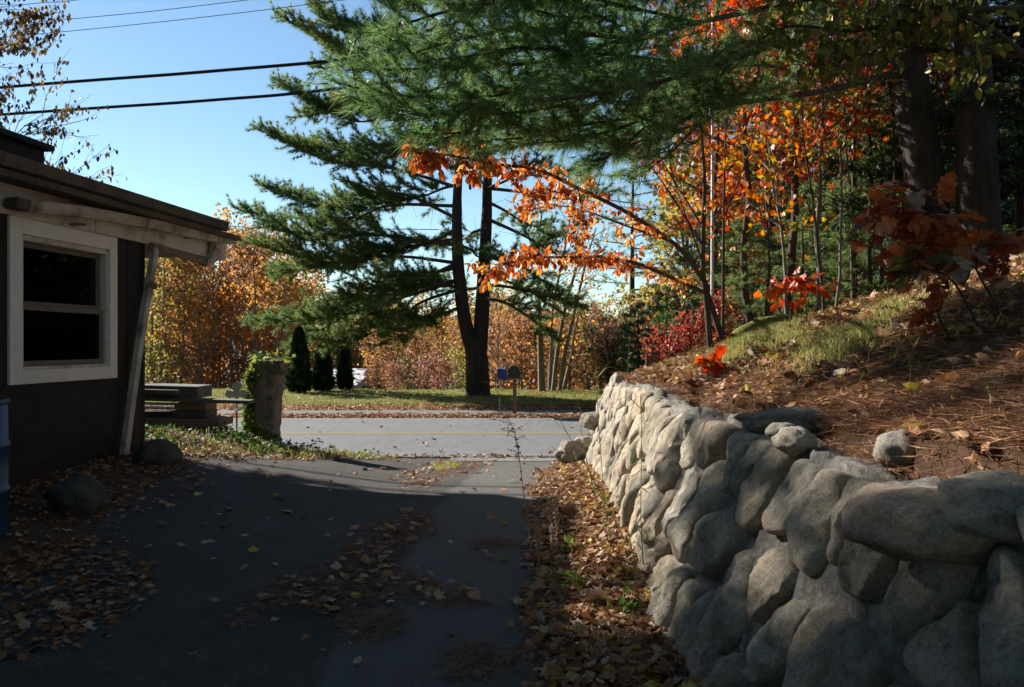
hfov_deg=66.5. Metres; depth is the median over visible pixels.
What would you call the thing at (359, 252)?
pine tree
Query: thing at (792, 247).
maple tree
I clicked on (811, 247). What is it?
young conifer
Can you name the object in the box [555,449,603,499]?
grass stalk
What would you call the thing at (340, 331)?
autumn tree
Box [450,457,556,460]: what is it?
driveway apron
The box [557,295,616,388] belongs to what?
shrub
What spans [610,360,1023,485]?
pine straw
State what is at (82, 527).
ground
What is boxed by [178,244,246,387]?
autumn tree
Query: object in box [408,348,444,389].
shrub
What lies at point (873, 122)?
sapling
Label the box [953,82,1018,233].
young conifer
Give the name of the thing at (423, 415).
fallen leaves
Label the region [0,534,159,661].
fallen leaves
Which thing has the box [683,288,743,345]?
bush
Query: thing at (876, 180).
autumn tree
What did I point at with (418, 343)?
autumn tree
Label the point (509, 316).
autumn tree
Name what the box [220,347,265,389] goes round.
shrub
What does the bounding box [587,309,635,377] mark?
shrub
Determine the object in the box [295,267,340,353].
autumn tree
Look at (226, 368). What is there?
shrub
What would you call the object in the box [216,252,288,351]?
autumn tree
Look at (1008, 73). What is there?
young conifer
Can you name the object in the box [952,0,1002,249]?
pine tree
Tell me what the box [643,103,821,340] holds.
young conifer
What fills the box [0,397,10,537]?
barrel
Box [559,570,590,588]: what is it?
sprout
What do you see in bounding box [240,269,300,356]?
autumn tree
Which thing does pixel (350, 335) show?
autumn tree
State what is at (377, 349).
autumn tree
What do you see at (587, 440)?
boulder
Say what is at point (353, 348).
shrub
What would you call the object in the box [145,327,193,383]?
shrub
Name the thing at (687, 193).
autumn tree
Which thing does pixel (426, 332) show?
autumn tree
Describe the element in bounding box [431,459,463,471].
crack grass
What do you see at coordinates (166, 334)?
autumn tree
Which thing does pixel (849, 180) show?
sapling
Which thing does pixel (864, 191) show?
young conifer
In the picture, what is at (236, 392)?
ornament
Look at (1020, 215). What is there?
young conifer
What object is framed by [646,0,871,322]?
maple tree
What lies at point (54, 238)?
window
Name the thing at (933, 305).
oak seedling
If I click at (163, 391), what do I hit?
timber plank
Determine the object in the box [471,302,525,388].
shrub
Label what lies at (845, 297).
shrub
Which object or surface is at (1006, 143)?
autumn tree
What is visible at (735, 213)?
autumn tree
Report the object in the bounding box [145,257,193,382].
autumn tree
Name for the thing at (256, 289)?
autumn tree
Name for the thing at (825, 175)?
young conifer
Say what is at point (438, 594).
fallen leaves
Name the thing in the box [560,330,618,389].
shrub
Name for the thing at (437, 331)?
autumn tree
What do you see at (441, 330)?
autumn tree
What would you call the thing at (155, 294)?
autumn tree
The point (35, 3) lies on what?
wire
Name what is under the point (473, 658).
pine straw
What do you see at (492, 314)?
autumn tree
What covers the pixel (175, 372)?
shrub
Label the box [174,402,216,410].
timber block
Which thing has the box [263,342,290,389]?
shrub
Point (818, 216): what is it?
maple tree
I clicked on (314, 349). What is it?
shrub
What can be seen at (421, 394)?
lawn grass
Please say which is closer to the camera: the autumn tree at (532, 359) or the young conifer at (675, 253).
the young conifer at (675, 253)
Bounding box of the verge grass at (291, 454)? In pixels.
[143,423,398,459]
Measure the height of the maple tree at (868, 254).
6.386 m
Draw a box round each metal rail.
[145,402,178,404]
[145,406,177,408]
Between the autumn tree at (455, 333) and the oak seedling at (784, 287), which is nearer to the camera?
the oak seedling at (784, 287)
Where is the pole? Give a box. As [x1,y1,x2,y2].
[710,5,714,325]
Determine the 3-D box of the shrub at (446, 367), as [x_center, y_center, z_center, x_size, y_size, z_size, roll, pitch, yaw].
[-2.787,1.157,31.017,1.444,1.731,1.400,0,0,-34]
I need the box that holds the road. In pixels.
[213,418,592,456]
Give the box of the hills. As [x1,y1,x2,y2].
[216,309,695,354]
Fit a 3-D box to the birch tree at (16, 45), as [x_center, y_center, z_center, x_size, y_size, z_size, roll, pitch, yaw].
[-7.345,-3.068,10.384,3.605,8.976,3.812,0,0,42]
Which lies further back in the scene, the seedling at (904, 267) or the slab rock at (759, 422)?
the seedling at (904, 267)
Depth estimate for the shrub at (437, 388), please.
37.89 m
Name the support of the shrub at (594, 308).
on the ground at (82, 527)
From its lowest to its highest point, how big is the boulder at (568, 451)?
0.354 m
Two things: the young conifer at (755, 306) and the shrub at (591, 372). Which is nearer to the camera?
the young conifer at (755, 306)
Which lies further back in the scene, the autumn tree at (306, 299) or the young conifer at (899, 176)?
the autumn tree at (306, 299)
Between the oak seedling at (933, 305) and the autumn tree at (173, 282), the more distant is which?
the autumn tree at (173, 282)
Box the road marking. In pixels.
[226,432,589,432]
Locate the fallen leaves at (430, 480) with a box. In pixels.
[403,457,496,484]
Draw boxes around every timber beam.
[145,383,211,397]
[145,415,232,426]
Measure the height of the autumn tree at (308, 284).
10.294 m
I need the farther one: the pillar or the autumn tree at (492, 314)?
the autumn tree at (492, 314)
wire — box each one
[0,0,74,7]
[3,0,244,24]
[9,0,341,36]
[234,226,438,229]
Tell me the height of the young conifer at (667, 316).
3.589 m
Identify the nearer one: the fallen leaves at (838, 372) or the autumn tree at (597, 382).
the fallen leaves at (838, 372)
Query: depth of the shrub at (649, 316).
28.75 m
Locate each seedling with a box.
[693,345,728,381]
[753,266,839,322]
[884,243,980,331]
[897,285,953,341]
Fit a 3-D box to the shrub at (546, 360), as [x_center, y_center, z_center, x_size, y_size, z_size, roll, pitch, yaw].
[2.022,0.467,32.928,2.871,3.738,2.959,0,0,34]
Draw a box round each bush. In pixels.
[629,318,705,366]
[655,305,712,356]
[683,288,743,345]
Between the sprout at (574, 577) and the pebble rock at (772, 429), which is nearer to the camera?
the pebble rock at (772, 429)
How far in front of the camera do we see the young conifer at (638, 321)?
20.97 m
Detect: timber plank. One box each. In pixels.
[145,389,179,394]
[145,397,254,403]
[145,410,172,416]
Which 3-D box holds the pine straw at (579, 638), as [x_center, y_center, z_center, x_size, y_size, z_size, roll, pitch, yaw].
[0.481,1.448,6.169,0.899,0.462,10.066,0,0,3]
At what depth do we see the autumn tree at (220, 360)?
45.92 m
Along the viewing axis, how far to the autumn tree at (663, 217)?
26.74 m
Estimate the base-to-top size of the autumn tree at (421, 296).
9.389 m
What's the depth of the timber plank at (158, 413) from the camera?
10.30 m
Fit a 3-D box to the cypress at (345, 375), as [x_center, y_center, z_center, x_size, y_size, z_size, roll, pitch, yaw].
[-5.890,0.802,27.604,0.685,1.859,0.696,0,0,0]
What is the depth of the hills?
350.55 m
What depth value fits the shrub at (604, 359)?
21.05 m
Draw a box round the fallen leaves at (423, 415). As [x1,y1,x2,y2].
[217,411,584,417]
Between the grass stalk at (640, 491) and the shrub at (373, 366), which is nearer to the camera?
the grass stalk at (640, 491)
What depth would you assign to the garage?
50.38 m
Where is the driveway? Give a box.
[0,456,556,686]
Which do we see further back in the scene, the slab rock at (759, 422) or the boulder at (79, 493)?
the boulder at (79, 493)
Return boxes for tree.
[0,0,126,182]
[145,257,191,383]
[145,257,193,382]
[145,258,167,382]
[145,258,211,382]
[145,262,166,375]
[147,274,196,383]
[149,257,222,383]
[157,262,224,376]
[158,259,209,383]
[169,283,228,383]
[170,260,226,382]
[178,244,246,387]
[186,274,257,388]
[196,202,261,388]
[207,222,255,377]
[208,252,265,382]
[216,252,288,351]
[219,221,278,368]
[220,239,284,360]
[225,0,651,395]
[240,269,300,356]
[244,258,321,384]
[247,220,302,357]
[247,235,282,355]
[259,233,314,355]
[287,276,317,367]
[290,280,319,344]
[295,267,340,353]
[296,0,950,281]
[324,290,363,365]
[330,302,364,367]
[346,292,373,367]
[357,316,385,382]
[357,317,396,388]
[373,331,401,388]
[379,310,413,389]
[382,305,409,381]
[397,0,759,348]
[397,328,425,383]
[398,325,436,387]
[407,292,437,381]
[413,299,441,385]
[414,335,444,389]
[424,309,460,383]
[424,313,453,365]
[427,305,453,386]
[438,321,465,388]
[440,317,464,388]
[449,284,475,349]
[470,280,506,385]
[471,292,507,387]
[472,311,505,387]
[487,307,518,378]
[493,294,508,387]
[498,277,527,316]
[499,296,523,382]
[509,175,643,391]
[514,311,548,389]
[514,321,543,388]
[567,320,591,389]
[569,139,682,337]
[592,367,607,389]
[618,1,815,293]
[629,137,729,353]
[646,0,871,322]
[651,0,894,313]
[652,126,764,321]
[689,132,763,266]
[690,125,812,315]
[691,0,889,310]
[693,0,993,312]
[730,62,897,287]
[732,0,835,314]
[732,80,829,273]
[733,0,1023,120]
[738,0,930,294]
[748,0,1001,291]
[861,115,955,277]
[886,78,1016,235]
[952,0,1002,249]
[992,0,1018,237]
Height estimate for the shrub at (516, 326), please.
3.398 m
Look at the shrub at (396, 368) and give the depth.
30.94 m
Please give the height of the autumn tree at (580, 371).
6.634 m
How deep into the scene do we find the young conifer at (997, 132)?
10.71 m
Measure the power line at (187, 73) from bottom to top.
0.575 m
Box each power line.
[0,5,755,88]
[1,19,849,115]
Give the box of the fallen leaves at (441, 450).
[299,419,591,453]
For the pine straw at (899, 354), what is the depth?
4.08 m
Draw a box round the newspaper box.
[497,368,506,379]
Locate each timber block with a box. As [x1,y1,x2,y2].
[172,408,216,416]
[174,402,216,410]
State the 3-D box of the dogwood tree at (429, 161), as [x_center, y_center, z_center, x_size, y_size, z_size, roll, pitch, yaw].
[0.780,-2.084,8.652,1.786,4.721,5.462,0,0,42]
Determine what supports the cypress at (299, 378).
on the ground at (82, 527)
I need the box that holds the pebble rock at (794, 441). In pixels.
[771,426,818,456]
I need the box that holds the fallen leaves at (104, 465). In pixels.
[0,438,311,610]
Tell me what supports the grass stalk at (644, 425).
on the ground at (82, 527)
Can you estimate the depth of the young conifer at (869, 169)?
10.47 m
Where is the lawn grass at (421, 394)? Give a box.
[145,387,604,405]
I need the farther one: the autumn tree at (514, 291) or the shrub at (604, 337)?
the autumn tree at (514, 291)
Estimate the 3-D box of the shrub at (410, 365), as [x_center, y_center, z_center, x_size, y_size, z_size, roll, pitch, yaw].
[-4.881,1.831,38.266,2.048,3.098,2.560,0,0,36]
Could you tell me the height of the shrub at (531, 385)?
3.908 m
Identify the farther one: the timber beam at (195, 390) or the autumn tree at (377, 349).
the autumn tree at (377, 349)
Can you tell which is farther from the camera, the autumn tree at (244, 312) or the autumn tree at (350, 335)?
the autumn tree at (350, 335)
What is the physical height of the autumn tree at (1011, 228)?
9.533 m
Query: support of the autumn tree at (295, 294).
on the ground at (82, 527)
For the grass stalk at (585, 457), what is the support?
on the ground at (82, 527)
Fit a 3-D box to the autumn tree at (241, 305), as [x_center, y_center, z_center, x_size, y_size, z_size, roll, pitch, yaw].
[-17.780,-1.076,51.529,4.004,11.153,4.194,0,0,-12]
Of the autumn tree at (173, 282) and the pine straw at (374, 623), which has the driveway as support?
the pine straw at (374, 623)
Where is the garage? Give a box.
[310,368,385,389]
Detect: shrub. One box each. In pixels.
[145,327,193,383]
[146,331,209,383]
[163,341,225,388]
[184,328,252,388]
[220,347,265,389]
[231,331,288,388]
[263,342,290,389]
[309,337,318,366]
[311,324,370,367]
[334,332,376,368]
[360,353,393,389]
[378,358,409,389]
[386,350,430,389]
[395,345,433,389]
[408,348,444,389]
[420,352,459,389]
[420,363,453,389]
[442,344,465,389]
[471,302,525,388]
[487,314,532,389]
[494,310,553,389]
[502,319,561,389]
[504,306,567,382]
[523,320,588,387]
[536,304,600,389]
[546,325,598,389]
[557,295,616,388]
[558,281,635,389]
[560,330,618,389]
[574,305,633,378]
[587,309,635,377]
[590,289,657,368]
[595,276,679,365]
[619,283,691,364]
[700,285,779,340]
[732,269,806,318]
[773,238,888,304]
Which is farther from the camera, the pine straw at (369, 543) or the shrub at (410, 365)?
the shrub at (410, 365)
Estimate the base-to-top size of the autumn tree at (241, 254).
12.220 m
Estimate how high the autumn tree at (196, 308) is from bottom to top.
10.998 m
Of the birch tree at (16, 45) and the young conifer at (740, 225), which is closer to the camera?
the birch tree at (16, 45)
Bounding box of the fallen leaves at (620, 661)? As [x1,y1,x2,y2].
[505,257,1023,686]
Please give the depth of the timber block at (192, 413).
10.20 m
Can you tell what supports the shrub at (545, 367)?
on the ground at (82, 527)
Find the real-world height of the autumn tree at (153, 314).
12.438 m
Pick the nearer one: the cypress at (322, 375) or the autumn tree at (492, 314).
the cypress at (322, 375)
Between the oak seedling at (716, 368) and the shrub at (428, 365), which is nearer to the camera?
the oak seedling at (716, 368)
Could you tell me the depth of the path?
19.34 m
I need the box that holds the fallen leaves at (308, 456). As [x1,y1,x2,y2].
[145,426,397,459]
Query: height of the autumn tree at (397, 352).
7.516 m
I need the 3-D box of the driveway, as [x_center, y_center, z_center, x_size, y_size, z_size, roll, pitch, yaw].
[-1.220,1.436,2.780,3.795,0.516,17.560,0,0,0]
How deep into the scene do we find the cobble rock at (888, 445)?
2.55 m
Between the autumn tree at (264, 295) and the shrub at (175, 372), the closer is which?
the shrub at (175, 372)
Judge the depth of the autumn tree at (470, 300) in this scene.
65.73 m
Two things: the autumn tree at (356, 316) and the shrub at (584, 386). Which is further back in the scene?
the autumn tree at (356, 316)
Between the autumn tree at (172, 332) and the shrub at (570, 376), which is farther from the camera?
the autumn tree at (172, 332)
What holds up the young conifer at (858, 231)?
on the ground at (82, 527)
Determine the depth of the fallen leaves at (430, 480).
9.10 m
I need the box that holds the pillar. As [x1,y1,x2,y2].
[241,349,296,445]
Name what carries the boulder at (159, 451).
on the ground at (82, 527)
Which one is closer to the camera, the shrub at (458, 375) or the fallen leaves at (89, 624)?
the fallen leaves at (89, 624)
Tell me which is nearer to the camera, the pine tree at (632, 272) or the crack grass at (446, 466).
the crack grass at (446, 466)
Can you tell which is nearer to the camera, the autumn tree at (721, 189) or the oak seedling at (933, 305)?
the oak seedling at (933, 305)
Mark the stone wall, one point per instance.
(767, 563)
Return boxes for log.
[729,313,792,341]
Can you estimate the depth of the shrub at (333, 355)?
57.20 m
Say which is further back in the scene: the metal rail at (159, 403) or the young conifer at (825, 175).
the young conifer at (825, 175)
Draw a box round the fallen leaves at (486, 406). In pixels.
[145,401,595,410]
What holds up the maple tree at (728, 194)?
on the ground at (82, 527)
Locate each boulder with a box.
[44,472,106,514]
[131,438,183,465]
[554,440,587,463]
[575,436,592,458]
[579,411,599,430]
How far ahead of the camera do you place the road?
14.33 m
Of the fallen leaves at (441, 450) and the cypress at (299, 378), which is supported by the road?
the fallen leaves at (441, 450)
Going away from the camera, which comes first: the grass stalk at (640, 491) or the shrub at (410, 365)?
the grass stalk at (640, 491)
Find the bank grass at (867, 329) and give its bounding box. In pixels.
[695,289,929,378]
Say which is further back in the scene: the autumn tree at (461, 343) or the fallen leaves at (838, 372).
the autumn tree at (461, 343)
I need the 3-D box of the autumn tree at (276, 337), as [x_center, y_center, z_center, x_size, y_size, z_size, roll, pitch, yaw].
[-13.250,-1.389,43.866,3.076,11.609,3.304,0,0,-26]
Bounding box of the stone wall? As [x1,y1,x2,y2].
[585,380,1023,686]
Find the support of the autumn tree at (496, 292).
on the ground at (82, 527)
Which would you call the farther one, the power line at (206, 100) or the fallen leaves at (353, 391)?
the fallen leaves at (353, 391)
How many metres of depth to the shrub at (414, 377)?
32.99 m
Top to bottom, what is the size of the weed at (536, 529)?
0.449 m
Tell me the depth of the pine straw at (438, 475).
8.89 m
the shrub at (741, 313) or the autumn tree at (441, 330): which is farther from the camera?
the autumn tree at (441, 330)
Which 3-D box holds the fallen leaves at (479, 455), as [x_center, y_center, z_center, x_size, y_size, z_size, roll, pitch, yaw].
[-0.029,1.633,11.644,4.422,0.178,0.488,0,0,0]
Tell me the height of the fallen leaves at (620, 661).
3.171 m
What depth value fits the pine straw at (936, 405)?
3.09 m
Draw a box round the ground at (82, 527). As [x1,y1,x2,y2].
[0,257,1023,686]
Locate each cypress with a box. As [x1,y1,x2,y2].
[284,326,313,392]
[311,341,336,390]
[336,345,354,389]
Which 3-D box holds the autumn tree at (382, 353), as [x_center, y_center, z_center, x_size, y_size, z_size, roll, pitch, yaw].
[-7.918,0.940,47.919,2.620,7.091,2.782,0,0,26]
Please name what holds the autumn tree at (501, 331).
on the ground at (82, 527)
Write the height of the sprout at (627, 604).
0.128 m
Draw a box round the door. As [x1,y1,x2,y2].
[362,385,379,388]
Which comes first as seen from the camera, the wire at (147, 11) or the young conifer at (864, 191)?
the young conifer at (864, 191)
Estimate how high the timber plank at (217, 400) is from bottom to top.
0.117 m
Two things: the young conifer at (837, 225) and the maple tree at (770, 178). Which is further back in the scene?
the young conifer at (837, 225)
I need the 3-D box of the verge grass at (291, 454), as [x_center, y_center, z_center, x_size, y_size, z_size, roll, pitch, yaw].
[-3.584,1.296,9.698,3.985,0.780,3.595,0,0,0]
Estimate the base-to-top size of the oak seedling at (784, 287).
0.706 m
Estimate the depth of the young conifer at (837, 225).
24.02 m
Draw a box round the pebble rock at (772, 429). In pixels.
[765,422,795,437]
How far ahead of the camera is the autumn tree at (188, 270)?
45.88 m
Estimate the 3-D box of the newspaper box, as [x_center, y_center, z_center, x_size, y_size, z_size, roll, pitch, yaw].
[-0.190,0.728,18.460,0.305,0.284,0.420,0,0,0]
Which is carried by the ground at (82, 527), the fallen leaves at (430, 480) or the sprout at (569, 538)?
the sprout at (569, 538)
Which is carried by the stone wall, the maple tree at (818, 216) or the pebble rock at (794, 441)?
the pebble rock at (794, 441)
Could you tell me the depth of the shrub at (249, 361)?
41.70 m
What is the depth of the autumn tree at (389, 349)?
44.01 m
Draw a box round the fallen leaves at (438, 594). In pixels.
[230,507,491,626]
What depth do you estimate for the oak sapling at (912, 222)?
4.38 m
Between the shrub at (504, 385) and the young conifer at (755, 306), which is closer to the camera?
the young conifer at (755, 306)
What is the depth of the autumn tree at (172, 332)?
46.50 m
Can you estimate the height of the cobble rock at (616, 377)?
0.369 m
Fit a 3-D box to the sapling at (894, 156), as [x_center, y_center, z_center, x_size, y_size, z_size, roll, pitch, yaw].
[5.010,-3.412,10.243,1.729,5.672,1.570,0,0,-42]
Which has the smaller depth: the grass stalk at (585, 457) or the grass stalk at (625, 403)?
the grass stalk at (585, 457)
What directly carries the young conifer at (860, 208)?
on the ground at (82, 527)
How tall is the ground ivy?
0.864 m
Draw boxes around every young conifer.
[575,125,736,361]
[597,325,641,394]
[603,302,669,383]
[629,284,693,365]
[642,206,755,360]
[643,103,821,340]
[684,144,865,345]
[693,211,797,341]
[699,70,831,304]
[725,104,893,322]
[751,0,1023,263]
[756,79,903,317]
[758,191,851,308]
[793,177,877,298]
[796,116,904,288]
[823,122,904,294]
[826,0,1023,227]
[833,96,1002,266]
[853,0,1023,241]
[887,3,1018,238]
[896,0,1023,230]
[925,0,1023,210]
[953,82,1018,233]
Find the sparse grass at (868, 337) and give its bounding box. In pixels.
[645,257,1023,406]
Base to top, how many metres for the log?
0.475 m
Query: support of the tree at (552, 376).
on the ground at (82, 527)
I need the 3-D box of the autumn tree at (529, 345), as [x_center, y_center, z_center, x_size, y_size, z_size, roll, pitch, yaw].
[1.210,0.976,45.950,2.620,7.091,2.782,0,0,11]
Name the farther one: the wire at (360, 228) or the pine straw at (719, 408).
the wire at (360, 228)
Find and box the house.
[0,127,240,486]
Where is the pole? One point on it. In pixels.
(712, 222)
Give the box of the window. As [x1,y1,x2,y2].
[7,215,116,384]
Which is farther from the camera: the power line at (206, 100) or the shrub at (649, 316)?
the shrub at (649, 316)
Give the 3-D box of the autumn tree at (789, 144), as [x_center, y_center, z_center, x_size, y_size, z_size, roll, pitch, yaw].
[9.649,-3.811,25.354,4.914,11.089,5.064,0,0,20]
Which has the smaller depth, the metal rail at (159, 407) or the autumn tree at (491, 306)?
the metal rail at (159, 407)
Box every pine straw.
[212,509,508,632]
[321,605,420,649]
[395,458,497,508]
[405,632,534,686]
[456,533,527,552]
[508,462,683,686]
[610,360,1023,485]
[625,251,1023,476]
[761,319,1023,479]
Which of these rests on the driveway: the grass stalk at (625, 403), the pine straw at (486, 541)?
the pine straw at (486, 541)
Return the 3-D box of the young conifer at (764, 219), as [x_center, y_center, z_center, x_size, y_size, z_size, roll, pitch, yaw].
[10.804,-4.994,31.897,9.722,14.128,8.532,0,0,-29]
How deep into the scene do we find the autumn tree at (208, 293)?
49.87 m
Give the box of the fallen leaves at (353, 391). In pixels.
[160,387,598,404]
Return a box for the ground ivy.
[145,419,382,457]
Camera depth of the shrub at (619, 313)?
28.06 m
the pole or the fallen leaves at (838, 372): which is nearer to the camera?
the fallen leaves at (838, 372)
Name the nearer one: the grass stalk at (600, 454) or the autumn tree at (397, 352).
the grass stalk at (600, 454)
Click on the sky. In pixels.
(189, 156)
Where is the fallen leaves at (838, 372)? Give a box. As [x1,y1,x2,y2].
[624,250,1023,469]
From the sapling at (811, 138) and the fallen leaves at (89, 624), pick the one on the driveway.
the fallen leaves at (89, 624)
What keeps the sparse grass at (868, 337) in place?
on the ground at (82, 527)
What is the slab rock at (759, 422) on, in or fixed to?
on the stone wall
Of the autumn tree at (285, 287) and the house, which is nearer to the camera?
the house
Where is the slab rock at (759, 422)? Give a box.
[733,406,829,432]
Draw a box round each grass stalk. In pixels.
[543,407,628,549]
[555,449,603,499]
[566,386,605,525]
[589,352,626,540]
[606,485,649,607]
[618,338,629,453]
[618,352,668,480]
[620,394,652,563]
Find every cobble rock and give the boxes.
[609,372,624,387]
[872,429,915,467]
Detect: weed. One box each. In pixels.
[482,381,535,575]
[522,504,543,576]
[542,501,555,561]
[546,491,563,553]
[550,576,573,643]
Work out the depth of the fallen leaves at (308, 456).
9.27 m
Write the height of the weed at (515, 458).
1.158 m
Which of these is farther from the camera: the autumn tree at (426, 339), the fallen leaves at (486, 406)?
the autumn tree at (426, 339)
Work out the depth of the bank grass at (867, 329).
6.05 m
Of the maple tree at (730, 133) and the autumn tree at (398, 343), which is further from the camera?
the autumn tree at (398, 343)
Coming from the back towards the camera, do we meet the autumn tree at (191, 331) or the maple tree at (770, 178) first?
the autumn tree at (191, 331)
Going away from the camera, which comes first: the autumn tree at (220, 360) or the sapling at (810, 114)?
the sapling at (810, 114)
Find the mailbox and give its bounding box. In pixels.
[506,365,522,413]
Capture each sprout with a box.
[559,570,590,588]
[560,535,584,550]
[618,584,645,616]
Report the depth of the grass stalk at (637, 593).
3.70 m
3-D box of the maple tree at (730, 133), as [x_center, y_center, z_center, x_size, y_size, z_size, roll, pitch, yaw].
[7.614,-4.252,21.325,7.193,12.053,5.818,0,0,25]
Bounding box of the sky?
[0,0,1018,325]
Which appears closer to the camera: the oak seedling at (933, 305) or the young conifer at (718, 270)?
the oak seedling at (933, 305)
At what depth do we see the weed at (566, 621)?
3.39 m
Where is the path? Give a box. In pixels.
[217,410,595,414]
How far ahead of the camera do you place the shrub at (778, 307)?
21.91 m
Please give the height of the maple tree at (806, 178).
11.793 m
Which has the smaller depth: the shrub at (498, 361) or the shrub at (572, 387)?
the shrub at (498, 361)
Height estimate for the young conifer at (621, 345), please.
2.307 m
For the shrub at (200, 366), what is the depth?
41.72 m
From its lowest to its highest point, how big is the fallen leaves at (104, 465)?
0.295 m
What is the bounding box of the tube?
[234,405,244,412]
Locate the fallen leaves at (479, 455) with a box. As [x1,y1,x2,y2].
[363,452,553,457]
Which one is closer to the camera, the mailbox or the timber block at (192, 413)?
the timber block at (192, 413)
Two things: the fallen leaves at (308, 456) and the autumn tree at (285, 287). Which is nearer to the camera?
the fallen leaves at (308, 456)
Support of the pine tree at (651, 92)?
on the ground at (82, 527)
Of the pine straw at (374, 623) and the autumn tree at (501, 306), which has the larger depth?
the autumn tree at (501, 306)
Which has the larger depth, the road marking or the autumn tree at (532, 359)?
the autumn tree at (532, 359)
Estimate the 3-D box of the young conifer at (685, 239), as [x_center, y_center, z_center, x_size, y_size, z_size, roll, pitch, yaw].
[6.772,-3.453,31.363,7.454,10.832,6.541,0,0,40]
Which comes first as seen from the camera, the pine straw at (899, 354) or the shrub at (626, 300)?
the pine straw at (899, 354)
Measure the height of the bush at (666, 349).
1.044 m
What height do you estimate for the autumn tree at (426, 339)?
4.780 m
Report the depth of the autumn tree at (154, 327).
53.66 m
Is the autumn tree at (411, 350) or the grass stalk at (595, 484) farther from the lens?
the autumn tree at (411, 350)
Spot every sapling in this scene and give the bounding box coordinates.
[717,0,839,316]
[734,0,885,311]
[768,0,892,305]
[777,0,890,300]
[842,0,948,287]
[848,171,1023,317]
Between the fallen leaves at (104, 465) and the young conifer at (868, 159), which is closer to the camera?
the fallen leaves at (104, 465)
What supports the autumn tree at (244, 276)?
on the ground at (82, 527)
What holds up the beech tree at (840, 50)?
on the ground at (82, 527)
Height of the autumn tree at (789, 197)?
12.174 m
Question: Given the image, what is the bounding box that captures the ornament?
[225,381,248,430]
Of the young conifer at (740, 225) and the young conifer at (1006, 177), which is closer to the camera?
the young conifer at (1006, 177)
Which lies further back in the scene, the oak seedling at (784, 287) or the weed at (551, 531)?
the oak seedling at (784, 287)
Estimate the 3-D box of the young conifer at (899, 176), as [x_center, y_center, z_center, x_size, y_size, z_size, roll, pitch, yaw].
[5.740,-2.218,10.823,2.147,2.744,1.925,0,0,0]
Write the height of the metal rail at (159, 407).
0.039 m
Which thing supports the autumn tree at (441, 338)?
on the ground at (82, 527)
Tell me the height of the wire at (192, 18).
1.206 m
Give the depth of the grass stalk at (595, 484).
4.80 m
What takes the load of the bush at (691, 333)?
on the ground at (82, 527)
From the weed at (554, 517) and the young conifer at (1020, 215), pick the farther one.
the young conifer at (1020, 215)
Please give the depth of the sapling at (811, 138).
10.79 m

